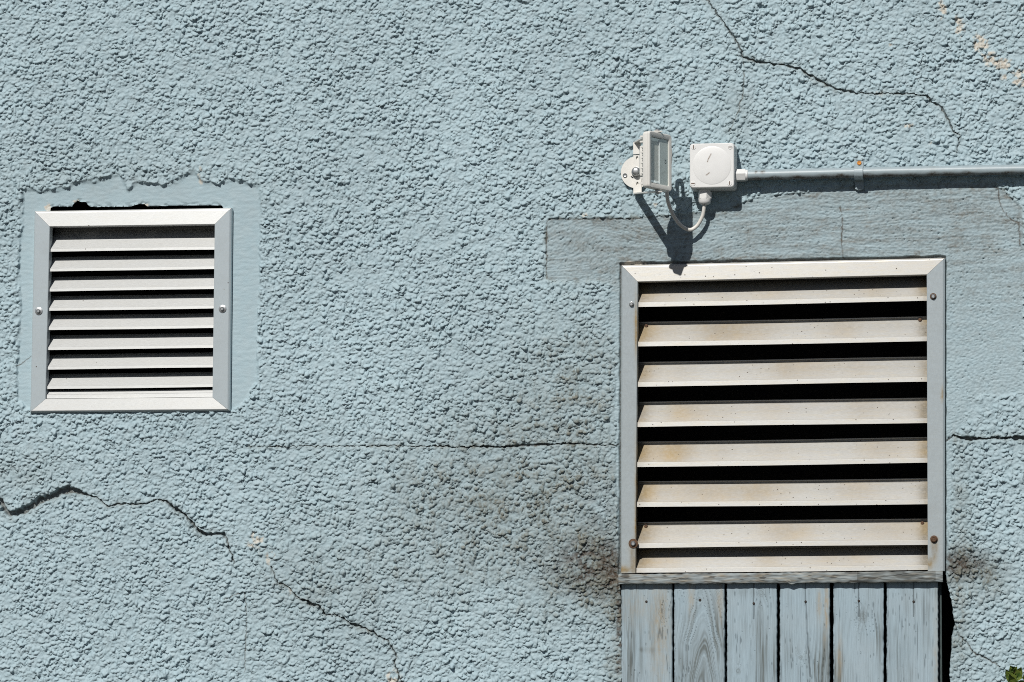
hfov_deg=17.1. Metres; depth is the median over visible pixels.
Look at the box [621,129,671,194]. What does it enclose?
floodlight
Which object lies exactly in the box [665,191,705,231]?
power cable
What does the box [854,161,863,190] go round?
pipe clip
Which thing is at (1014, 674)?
weed
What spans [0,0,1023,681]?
wall
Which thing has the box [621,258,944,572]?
louvre vent
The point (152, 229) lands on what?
louvre vent
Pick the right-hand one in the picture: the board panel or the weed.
the weed
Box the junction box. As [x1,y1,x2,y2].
[690,143,747,204]
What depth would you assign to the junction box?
6.84 m
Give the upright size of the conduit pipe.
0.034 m
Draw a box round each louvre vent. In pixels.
[30,208,232,412]
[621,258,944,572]
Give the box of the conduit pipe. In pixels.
[748,164,1023,180]
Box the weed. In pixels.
[1005,666,1023,681]
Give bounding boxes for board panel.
[618,571,943,681]

